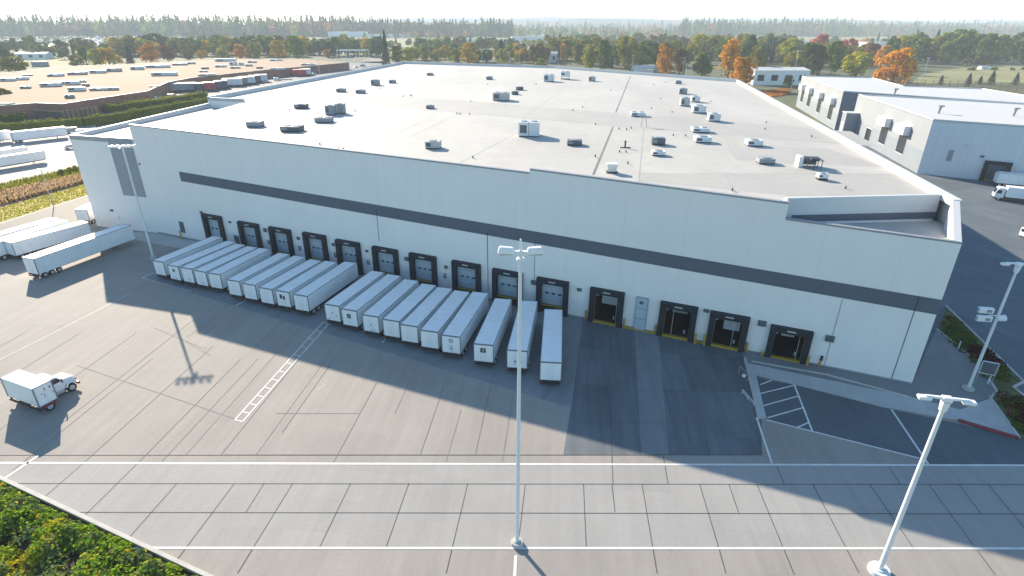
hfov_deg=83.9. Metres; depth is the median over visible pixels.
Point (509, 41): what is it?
tree
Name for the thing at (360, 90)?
rooftop unit
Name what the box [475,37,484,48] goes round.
tree
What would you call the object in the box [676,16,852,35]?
forest
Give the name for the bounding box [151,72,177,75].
rooftop unit
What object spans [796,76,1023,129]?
office warehouse
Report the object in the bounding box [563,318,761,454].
dark apron
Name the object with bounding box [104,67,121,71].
rooftop unit
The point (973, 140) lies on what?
office warehouse
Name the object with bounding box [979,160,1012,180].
loading door
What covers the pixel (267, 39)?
tree
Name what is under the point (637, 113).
rooftop unit
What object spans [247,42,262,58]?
tree
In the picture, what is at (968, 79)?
conifer tree
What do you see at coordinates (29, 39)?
tree
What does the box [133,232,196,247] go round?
walk
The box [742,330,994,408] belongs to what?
walkway
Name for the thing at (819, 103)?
window
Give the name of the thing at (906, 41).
tree
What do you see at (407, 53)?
tree
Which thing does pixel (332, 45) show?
conifer tree
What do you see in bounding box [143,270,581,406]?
dock pad
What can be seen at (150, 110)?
hedge
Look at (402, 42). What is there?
field
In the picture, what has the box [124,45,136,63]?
conifer tree
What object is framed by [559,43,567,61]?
tree
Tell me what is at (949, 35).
tree
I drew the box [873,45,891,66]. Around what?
tree
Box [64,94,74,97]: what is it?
rooftop unit
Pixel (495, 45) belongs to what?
tree
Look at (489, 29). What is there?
forest
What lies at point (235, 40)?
tree
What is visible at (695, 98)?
rooftop unit
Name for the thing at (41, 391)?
box truck
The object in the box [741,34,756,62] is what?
tree
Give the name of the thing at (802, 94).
window
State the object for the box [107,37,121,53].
tree
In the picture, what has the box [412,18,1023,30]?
hills
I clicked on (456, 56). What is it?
tree
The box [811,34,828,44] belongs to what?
tree
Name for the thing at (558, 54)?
conifer tree
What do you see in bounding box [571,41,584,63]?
tree
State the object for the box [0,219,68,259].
trailer
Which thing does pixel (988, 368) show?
sign frame
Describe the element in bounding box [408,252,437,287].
dock door
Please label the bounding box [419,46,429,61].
tree
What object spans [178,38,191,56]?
tree
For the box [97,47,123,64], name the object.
tree
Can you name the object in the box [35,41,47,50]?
tree
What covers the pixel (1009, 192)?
delivery truck
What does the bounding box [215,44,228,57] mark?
tree
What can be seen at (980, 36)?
tree
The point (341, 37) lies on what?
tree
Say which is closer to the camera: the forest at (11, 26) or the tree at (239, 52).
the tree at (239, 52)
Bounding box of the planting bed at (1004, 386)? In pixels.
[938,309,1023,438]
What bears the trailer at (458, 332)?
on the dock pad
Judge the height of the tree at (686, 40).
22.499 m
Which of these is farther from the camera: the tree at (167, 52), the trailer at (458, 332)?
the tree at (167, 52)
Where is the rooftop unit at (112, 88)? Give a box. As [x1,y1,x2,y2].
[107,87,118,89]
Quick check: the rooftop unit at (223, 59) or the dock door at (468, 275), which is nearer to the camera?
the dock door at (468, 275)
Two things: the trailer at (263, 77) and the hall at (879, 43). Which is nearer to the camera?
the trailer at (263, 77)
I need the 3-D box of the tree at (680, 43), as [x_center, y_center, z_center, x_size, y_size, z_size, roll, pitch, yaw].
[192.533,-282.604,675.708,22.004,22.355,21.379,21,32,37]
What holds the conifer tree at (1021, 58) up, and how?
on the lawn at (1004, 73)
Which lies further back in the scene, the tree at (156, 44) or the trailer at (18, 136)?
the tree at (156, 44)
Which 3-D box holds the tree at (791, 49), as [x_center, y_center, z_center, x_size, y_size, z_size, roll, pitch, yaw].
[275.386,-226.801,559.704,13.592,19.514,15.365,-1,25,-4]
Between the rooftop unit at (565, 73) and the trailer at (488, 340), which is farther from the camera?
the rooftop unit at (565, 73)
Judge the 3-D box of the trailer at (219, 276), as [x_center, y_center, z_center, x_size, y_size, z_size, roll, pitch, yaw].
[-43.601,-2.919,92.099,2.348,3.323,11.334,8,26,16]
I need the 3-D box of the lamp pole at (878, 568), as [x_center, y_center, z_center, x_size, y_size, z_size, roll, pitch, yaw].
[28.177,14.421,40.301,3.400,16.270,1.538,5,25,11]
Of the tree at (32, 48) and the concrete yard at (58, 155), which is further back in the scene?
the tree at (32, 48)
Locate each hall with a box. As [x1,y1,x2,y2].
[328,32,367,36]
[368,34,408,36]
[511,36,543,41]
[858,42,886,47]
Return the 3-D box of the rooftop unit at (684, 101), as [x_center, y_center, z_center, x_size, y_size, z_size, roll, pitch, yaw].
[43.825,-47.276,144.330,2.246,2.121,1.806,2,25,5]
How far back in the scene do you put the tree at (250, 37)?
733.74 m
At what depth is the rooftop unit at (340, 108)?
128.61 m
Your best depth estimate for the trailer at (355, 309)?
78.73 m
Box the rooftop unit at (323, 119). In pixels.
[314,116,333,122]
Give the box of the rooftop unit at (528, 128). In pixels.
[518,120,539,136]
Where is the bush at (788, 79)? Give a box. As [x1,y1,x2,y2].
[782,75,794,86]
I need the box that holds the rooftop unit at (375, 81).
[371,79,379,84]
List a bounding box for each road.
[0,195,88,230]
[360,53,382,62]
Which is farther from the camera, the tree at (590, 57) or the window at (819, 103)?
the tree at (590, 57)
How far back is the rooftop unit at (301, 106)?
136.26 m
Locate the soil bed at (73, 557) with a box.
[0,485,194,575]
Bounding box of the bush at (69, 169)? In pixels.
[64,167,74,172]
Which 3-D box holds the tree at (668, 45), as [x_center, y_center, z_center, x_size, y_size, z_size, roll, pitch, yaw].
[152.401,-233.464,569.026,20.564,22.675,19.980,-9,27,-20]
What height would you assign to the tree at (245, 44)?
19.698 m
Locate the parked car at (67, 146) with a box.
[63,144,71,148]
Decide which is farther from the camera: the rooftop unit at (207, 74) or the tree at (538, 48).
the tree at (538, 48)
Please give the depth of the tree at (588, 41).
626.88 m
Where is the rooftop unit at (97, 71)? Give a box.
[88,70,106,72]
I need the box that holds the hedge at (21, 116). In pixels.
[0,111,26,121]
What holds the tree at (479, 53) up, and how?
on the ground at (790, 100)
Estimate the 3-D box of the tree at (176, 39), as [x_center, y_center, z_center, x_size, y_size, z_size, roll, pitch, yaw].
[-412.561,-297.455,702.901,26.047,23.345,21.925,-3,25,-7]
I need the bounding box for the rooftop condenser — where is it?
[794,155,823,169]
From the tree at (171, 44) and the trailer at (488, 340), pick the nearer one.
the trailer at (488, 340)
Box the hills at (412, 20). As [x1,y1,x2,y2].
[277,17,1022,25]
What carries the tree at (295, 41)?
on the ground at (790, 100)
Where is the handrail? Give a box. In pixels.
[738,366,748,381]
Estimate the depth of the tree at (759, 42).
634.85 m
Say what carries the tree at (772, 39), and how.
on the ground at (790, 100)
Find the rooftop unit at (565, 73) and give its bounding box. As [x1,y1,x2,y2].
[561,71,569,78]
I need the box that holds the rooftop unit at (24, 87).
[19,86,31,88]
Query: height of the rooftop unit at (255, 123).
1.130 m
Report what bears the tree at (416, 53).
on the ground at (790, 100)
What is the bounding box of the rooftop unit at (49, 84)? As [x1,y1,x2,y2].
[39,82,62,86]
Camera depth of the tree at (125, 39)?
686.93 m
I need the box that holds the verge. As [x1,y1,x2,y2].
[0,184,85,222]
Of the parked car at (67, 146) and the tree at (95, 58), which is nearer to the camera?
the parked car at (67, 146)
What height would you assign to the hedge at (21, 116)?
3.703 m
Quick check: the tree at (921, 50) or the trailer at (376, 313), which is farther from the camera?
the tree at (921, 50)
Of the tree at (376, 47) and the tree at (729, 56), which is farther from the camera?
the tree at (376, 47)
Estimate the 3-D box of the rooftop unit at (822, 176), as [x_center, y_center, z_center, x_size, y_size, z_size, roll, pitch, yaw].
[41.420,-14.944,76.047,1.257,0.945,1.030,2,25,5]
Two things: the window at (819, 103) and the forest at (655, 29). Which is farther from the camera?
the forest at (655, 29)
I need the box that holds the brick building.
[0,59,348,120]
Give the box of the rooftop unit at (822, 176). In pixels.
[815,172,828,180]
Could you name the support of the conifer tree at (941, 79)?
on the ground at (790, 100)
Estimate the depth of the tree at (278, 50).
647.41 m
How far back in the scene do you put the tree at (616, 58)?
572.79 m
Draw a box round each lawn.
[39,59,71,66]
[913,62,1023,82]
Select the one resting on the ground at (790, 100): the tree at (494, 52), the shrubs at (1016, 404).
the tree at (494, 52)
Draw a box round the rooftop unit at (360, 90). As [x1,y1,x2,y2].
[355,89,365,92]
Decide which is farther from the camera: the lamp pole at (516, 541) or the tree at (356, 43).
the tree at (356, 43)
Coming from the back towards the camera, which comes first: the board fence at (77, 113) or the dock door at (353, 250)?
the board fence at (77, 113)
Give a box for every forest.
[0,13,362,36]
[0,33,239,39]
[343,15,514,36]
[362,19,712,37]
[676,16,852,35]
[793,18,1023,36]
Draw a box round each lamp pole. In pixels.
[36,169,53,205]
[107,144,156,259]
[498,239,543,548]
[867,394,977,575]
[962,262,1023,391]
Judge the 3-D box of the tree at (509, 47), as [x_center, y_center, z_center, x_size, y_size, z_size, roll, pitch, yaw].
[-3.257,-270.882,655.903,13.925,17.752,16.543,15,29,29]
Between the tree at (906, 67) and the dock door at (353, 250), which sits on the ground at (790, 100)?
the tree at (906, 67)
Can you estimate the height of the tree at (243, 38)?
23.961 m
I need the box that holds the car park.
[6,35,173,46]
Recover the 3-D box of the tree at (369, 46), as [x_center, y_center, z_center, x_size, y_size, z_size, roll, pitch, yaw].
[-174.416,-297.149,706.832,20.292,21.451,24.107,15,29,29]
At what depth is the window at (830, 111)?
235.48 m
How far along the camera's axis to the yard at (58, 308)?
60.40 m
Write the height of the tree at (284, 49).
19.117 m
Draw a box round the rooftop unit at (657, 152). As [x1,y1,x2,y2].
[651,149,665,155]
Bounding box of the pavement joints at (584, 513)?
[18,336,1023,574]
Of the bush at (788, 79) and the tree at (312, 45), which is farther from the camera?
the tree at (312, 45)
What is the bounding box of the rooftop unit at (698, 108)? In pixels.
[691,104,706,112]
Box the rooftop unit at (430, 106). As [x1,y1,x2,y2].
[426,104,433,108]
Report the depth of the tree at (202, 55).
631.23 m
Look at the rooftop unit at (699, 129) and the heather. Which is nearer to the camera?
the rooftop unit at (699, 129)
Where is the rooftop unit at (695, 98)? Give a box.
[690,95,699,101]
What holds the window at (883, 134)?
in the office warehouse at (973, 140)
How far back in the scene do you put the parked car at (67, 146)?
186.05 m
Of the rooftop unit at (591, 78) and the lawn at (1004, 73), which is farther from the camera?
the lawn at (1004, 73)
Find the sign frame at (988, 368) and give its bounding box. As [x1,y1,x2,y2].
[974,360,999,385]
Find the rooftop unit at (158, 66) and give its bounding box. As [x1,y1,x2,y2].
[145,64,170,67]
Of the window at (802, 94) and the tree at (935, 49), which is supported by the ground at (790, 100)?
the tree at (935, 49)
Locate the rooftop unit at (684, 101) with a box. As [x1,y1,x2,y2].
[679,97,690,105]
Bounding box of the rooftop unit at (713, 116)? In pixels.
[707,112,720,121]
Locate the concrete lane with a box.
[0,464,1023,546]
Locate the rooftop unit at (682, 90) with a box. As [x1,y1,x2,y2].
[678,88,687,93]
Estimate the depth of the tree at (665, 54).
453.03 m
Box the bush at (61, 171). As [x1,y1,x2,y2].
[57,169,64,174]
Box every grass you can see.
[0,167,79,189]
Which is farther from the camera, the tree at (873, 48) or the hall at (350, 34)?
the hall at (350, 34)
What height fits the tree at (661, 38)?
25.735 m
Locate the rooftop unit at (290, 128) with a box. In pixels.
[280,124,303,131]
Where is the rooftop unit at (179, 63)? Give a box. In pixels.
[172,63,187,64]
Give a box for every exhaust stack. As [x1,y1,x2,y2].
[937,105,944,113]
[1012,107,1020,115]
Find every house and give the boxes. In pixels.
[14,52,53,58]
[545,51,557,62]
[747,67,811,84]
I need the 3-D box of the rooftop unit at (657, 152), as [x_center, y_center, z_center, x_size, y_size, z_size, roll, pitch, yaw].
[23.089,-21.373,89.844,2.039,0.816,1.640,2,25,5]
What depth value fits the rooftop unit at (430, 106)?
137.31 m
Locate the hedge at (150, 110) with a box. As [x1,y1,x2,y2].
[0,96,207,130]
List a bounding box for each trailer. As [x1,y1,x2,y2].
[0,130,10,142]
[0,146,28,154]
[0,150,46,166]
[0,217,58,236]
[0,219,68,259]
[4,221,91,258]
[9,126,67,142]
[22,224,134,277]
[74,202,95,223]
[152,236,222,278]
[167,241,235,283]
[170,82,194,90]
[181,243,245,285]
[193,82,204,91]
[194,246,257,288]
[201,81,215,89]
[208,248,270,291]
[213,80,222,88]
[222,78,242,85]
[222,79,227,87]
[227,253,289,298]
[235,77,247,84]
[238,76,255,83]
[242,255,305,302]
[248,75,260,81]
[255,74,267,80]
[259,259,321,307]
[275,261,336,309]
[292,69,306,75]
[293,261,357,314]
[300,68,310,74]
[324,271,384,324]
[341,274,400,329]
[362,279,418,335]
[382,283,436,340]
[400,287,452,346]
[420,290,469,351]
[441,291,488,356]
[473,298,511,365]
[507,300,537,371]
[539,309,562,383]
[633,65,655,69]
[634,69,653,72]
[992,171,1023,186]
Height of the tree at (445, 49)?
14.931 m
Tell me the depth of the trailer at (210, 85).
345.68 m
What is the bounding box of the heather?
[760,88,789,96]
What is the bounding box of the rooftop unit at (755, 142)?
[744,138,763,146]
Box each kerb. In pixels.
[0,475,212,575]
[625,326,653,333]
[744,305,1023,437]
[958,419,1018,439]
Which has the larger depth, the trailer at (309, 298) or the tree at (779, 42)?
the tree at (779, 42)
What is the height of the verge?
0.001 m
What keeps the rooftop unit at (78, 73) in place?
on the brick building
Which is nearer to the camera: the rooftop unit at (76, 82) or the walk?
the walk
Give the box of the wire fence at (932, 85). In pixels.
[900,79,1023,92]
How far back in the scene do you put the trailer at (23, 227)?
106.05 m
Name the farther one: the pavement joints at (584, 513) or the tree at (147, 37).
the tree at (147, 37)
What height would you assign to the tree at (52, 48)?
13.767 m
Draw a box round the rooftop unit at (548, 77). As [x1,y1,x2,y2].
[544,74,553,81]
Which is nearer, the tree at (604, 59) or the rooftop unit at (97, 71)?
the rooftop unit at (97, 71)
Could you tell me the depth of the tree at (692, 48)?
603.03 m
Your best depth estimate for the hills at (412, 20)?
6243.64 m
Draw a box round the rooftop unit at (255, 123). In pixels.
[245,120,264,126]
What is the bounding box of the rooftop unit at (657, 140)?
[651,136,665,144]
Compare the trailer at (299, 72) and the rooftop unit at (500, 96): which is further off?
the trailer at (299, 72)
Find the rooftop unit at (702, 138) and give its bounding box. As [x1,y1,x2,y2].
[693,135,711,142]
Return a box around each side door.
[178,221,185,232]
[233,235,239,243]
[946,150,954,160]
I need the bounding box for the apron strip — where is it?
[635,330,668,453]
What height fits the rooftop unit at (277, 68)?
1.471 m
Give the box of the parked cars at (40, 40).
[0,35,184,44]
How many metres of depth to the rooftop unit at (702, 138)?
99.19 m
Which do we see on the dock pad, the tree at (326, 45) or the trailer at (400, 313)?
the trailer at (400, 313)
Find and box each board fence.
[33,110,60,120]
[60,106,99,118]
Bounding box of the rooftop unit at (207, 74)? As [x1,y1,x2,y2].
[197,73,215,75]
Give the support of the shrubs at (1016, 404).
on the planting bed at (1004, 386)
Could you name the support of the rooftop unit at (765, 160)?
on the warehouse at (723, 239)
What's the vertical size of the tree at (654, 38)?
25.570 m
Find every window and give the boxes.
[757,75,764,80]
[771,75,778,80]
[800,91,804,101]
[806,94,811,106]
[816,99,821,112]
[827,105,833,120]
[864,127,871,140]
[878,127,889,145]
[895,134,907,154]
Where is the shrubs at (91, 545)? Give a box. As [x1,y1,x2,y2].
[0,482,199,575]
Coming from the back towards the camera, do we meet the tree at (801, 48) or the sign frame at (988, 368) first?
the tree at (801, 48)
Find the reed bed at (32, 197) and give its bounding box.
[0,183,83,207]
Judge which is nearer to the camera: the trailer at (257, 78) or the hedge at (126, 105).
the hedge at (126, 105)
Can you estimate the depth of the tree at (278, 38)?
715.42 m
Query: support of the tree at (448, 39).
on the ground at (790, 100)
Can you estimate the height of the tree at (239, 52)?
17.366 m
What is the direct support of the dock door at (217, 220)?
in the warehouse at (723, 239)
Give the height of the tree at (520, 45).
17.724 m
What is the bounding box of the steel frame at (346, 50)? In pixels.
[336,49,368,60]
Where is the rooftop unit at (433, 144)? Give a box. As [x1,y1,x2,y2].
[425,139,441,148]
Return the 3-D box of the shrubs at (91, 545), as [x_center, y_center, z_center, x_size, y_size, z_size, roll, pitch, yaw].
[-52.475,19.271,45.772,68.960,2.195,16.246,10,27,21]
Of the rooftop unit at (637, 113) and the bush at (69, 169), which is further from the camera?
the bush at (69, 169)
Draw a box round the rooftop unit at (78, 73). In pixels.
[67,71,87,74]
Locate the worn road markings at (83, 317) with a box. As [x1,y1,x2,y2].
[0,195,325,389]
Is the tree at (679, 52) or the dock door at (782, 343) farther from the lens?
the tree at (679, 52)
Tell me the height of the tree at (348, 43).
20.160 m
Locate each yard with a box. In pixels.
[0,125,95,182]
[0,214,1023,575]
[20,61,402,121]
[861,145,1023,439]
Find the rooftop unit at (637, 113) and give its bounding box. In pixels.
[630,111,645,116]
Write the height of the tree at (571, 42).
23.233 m
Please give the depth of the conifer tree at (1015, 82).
402.89 m
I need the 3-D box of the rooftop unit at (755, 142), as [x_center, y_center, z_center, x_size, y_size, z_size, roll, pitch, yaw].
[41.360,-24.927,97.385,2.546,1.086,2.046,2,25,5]
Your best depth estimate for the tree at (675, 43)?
613.17 m
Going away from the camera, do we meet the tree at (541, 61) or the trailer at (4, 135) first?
the trailer at (4, 135)
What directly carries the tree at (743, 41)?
on the ground at (790, 100)
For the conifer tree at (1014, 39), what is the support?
on the ground at (790, 100)
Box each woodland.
[4,35,208,46]
[190,32,381,44]
[387,34,540,47]
[552,31,802,42]
[800,32,931,44]
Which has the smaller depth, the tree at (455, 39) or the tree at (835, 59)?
the tree at (835, 59)
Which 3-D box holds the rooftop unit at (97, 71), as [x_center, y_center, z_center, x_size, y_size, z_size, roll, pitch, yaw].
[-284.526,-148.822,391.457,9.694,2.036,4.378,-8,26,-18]
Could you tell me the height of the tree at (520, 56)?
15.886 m
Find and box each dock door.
[200,213,226,241]
[237,220,262,247]
[268,226,294,256]
[302,231,329,261]
[335,238,363,275]
[371,245,399,275]
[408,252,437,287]
[451,259,480,293]
[492,268,522,306]
[536,276,568,316]
[588,286,624,327]
[656,300,698,342]
[705,310,750,352]
[764,324,813,364]
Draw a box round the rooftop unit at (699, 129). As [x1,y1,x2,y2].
[690,126,709,132]
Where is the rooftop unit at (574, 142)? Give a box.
[567,138,581,145]
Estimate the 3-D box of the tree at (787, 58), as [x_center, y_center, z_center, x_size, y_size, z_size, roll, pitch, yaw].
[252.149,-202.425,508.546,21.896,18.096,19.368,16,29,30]
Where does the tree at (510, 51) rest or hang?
on the ground at (790, 100)
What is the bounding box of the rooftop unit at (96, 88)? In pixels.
[89,87,107,90]
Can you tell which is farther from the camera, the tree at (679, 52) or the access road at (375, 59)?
the access road at (375, 59)
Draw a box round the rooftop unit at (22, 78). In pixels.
[12,76,28,79]
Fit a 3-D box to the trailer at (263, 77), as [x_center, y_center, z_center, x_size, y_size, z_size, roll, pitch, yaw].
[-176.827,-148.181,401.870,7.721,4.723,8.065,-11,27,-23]
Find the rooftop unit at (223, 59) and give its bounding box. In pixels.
[214,58,235,61]
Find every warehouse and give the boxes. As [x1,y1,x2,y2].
[69,61,962,383]
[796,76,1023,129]
[839,94,1023,180]
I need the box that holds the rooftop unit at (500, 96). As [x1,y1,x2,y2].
[493,91,509,100]
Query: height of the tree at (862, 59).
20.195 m
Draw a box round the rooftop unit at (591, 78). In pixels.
[588,76,595,80]
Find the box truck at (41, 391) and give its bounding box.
[0,369,79,411]
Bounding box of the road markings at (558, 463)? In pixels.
[0,273,1023,575]
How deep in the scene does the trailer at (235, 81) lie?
370.32 m
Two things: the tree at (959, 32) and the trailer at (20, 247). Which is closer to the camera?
the trailer at (20, 247)
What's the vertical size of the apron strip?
0.001 m
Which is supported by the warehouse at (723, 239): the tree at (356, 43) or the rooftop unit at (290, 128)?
the rooftop unit at (290, 128)
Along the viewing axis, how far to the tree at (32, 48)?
639.17 m
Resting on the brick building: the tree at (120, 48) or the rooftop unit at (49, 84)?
the rooftop unit at (49, 84)
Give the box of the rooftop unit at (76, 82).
[64,80,80,84]
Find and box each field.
[386,38,460,46]
[734,35,880,41]
[829,37,932,40]
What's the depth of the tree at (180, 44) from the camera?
677.19 m
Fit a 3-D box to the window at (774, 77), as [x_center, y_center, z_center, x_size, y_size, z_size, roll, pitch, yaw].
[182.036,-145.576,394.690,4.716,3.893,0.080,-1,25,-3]
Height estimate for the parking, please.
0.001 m
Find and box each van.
[66,127,78,132]
[75,129,88,132]
[1019,227,1023,236]
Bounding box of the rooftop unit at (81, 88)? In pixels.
[67,86,85,90]
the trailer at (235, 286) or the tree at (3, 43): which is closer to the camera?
the trailer at (235, 286)
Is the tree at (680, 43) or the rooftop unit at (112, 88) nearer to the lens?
the rooftop unit at (112, 88)
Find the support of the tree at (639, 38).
on the ground at (790, 100)
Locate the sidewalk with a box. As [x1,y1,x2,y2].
[748,363,1015,434]
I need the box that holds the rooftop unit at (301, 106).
[294,103,308,108]
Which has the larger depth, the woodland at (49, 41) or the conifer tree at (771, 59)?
the woodland at (49, 41)
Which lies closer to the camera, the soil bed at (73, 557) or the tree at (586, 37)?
the soil bed at (73, 557)
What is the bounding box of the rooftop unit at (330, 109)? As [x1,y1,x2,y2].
[325,104,336,114]
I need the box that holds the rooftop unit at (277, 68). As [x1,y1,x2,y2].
[269,68,284,69]
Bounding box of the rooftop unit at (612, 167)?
[606,162,617,173]
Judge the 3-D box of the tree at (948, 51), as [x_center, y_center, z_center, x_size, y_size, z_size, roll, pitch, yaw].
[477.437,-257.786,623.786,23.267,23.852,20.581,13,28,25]
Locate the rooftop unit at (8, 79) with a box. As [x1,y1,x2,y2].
[0,78,16,80]
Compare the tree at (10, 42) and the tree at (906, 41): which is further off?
the tree at (10, 42)
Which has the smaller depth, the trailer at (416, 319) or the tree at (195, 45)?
the trailer at (416, 319)
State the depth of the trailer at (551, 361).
67.11 m
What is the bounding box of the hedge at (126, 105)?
[101,91,207,111]
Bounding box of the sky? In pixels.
[0,0,1023,24]
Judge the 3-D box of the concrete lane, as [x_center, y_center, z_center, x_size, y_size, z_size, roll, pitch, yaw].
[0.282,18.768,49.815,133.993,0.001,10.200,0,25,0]
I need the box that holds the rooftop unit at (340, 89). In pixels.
[336,88,345,91]
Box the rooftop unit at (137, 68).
[130,66,144,69]
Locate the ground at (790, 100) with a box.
[0,24,1023,213]
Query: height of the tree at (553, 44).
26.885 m
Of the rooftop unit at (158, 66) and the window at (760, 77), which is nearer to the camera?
the window at (760, 77)
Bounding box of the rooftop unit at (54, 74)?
[46,73,64,76]
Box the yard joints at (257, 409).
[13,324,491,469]
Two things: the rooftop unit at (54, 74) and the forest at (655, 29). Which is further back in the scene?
the forest at (655, 29)
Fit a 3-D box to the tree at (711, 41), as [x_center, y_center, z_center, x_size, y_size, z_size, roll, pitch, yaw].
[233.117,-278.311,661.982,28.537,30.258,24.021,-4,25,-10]
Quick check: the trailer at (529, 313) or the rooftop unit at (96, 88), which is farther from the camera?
the rooftop unit at (96, 88)
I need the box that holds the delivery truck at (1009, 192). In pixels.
[991,185,1023,200]
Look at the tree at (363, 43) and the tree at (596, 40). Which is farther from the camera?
the tree at (363, 43)
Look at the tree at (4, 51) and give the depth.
539.54 m
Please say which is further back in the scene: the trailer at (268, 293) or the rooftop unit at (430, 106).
the rooftop unit at (430, 106)
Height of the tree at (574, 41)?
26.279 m
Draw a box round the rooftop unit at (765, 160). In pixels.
[755,156,775,164]
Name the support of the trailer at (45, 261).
on the yard at (58, 308)
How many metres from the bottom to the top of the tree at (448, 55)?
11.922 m
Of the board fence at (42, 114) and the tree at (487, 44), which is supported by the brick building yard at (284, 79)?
the board fence at (42, 114)
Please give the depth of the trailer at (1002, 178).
147.31 m
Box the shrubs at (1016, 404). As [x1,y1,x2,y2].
[940,316,1023,431]
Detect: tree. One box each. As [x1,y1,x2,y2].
[0,41,11,50]
[0,46,15,61]
[0,56,28,71]
[0,88,12,94]
[7,38,19,50]
[16,40,29,51]
[20,35,36,46]
[27,42,43,51]
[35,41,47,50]
[46,46,56,56]
[52,39,70,55]
[56,50,69,59]
[68,37,83,51]
[68,55,85,65]
[70,42,75,54]
[76,46,89,63]
[80,39,97,50]
[87,49,103,64]
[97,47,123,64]
[102,43,113,52]
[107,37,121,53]
[112,42,125,56]
[117,35,137,54]
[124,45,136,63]
[133,37,145,53]
[136,44,160,62]
[139,34,155,44]
[145,40,160,55]
[148,33,166,53]
[158,46,176,61]
[165,37,181,55]
[165,40,178,54]
[177,40,189,53]
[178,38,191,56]
[180,48,194,59]
[186,36,194,45]
[191,40,204,55]
[196,50,206,58]
[199,40,211,55]
[205,34,229,54]
[209,40,217,55]
[215,36,229,55]
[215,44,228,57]
[222,35,231,52]
[229,37,241,55]
[232,44,248,58]
[237,36,251,41]
[240,40,253,56]
[246,35,255,46]
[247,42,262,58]
[257,36,274,55]
[268,41,285,58]
[272,35,283,40]
[281,40,288,55]
[284,35,296,54]
[287,35,307,58]
[299,35,310,54]
[306,38,319,54]
[316,39,325,54]
[320,41,333,55]
[323,49,330,57]
[330,36,345,55]
[331,37,337,55]
[338,34,349,43]
[341,39,354,54]
[350,38,361,54]
[360,37,370,55]
[363,39,378,56]
[369,38,382,56]
[379,29,391,64]
[389,45,402,62]
[400,47,414,61]
[410,48,419,59]
[412,37,423,47]
[416,44,429,59]
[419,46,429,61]
[427,45,435,58]
[429,50,441,61]
[432,38,444,51]
[438,48,444,58]
[440,46,448,58]
[442,36,451,45]
[446,50,452,60]
[448,43,459,54]
[450,48,462,62]
[453,37,459,45]
[458,35,467,47]
[460,42,478,62]
[474,41,479,50]
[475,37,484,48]
[475,50,482,62]
[482,38,491,49]
[482,49,491,61]
[492,40,498,49]
[493,49,498,59]
[494,39,504,60]
[496,48,508,62]
[505,38,514,46]
[505,45,515,59]
[506,49,512,60]
[512,43,521,53]
[513,47,528,62]
[517,43,527,49]
[527,43,550,64]
[535,58,547,65]
[544,37,561,57]
[556,39,575,59]
[556,47,561,62]
[559,36,569,58]
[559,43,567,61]
[569,37,578,59]
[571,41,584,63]
[574,35,582,42]
[580,35,593,40]
[580,39,595,48]
[581,44,599,63]
[582,47,596,68]
[591,37,602,55]
[596,39,613,68]
[606,50,615,67]
[608,40,615,46]
[609,54,613,66]
[613,45,620,64]
[614,36,631,46]
[616,35,640,68]
[631,33,645,42]
[633,42,655,64]
[644,40,660,64]
[649,34,657,43]
[649,47,659,64]
[656,33,667,43]
[656,44,673,73]
[658,42,675,62]
[664,34,677,41]
[669,40,682,49]
[670,40,679,61]
[672,47,688,74]
[680,36,690,45]
[682,43,698,63]
[691,33,709,56]
[692,51,713,76]
[702,35,722,59]
[710,37,733,60]
[718,38,740,77]
[729,57,758,84]
[734,33,748,55]
[740,37,753,50]
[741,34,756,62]
[750,45,767,66]
[752,39,769,49]
[762,43,770,59]
[767,34,777,46]
[767,42,774,63]
[774,40,792,63]
[775,38,786,61]
[778,38,801,61]
[782,51,805,66]
[784,46,796,64]
[795,46,806,61]
[800,42,828,75]
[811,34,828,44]
[824,40,847,74]
[836,38,859,51]
[840,52,873,76]
[845,46,858,60]
[855,43,869,57]
[864,42,880,67]
[872,47,918,83]
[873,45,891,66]
[886,36,901,64]
[897,35,914,49]
[910,32,929,61]
[924,39,936,61]
[925,36,952,62]
[934,41,959,63]
[938,32,957,46]
[938,75,944,84]
[948,29,977,60]
[950,33,976,62]
[951,29,967,59]
[959,58,974,66]
[964,73,972,85]
[972,33,988,62]
[973,33,999,63]
[985,34,1013,63]
[985,70,995,84]
[1003,35,1016,61]
[1006,40,1023,62]
[1009,72,1019,85]
[1011,31,1023,46]
[1017,50,1023,62]
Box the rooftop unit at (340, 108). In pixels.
[334,103,345,113]
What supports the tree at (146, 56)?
on the ground at (790, 100)
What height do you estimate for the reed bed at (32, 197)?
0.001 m
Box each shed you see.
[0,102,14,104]
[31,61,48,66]
[977,66,989,68]
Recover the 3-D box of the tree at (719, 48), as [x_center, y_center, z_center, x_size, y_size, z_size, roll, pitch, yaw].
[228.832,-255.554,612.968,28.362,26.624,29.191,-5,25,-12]
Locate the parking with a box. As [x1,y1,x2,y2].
[757,377,1023,463]
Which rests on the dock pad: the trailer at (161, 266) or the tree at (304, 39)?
the trailer at (161, 266)

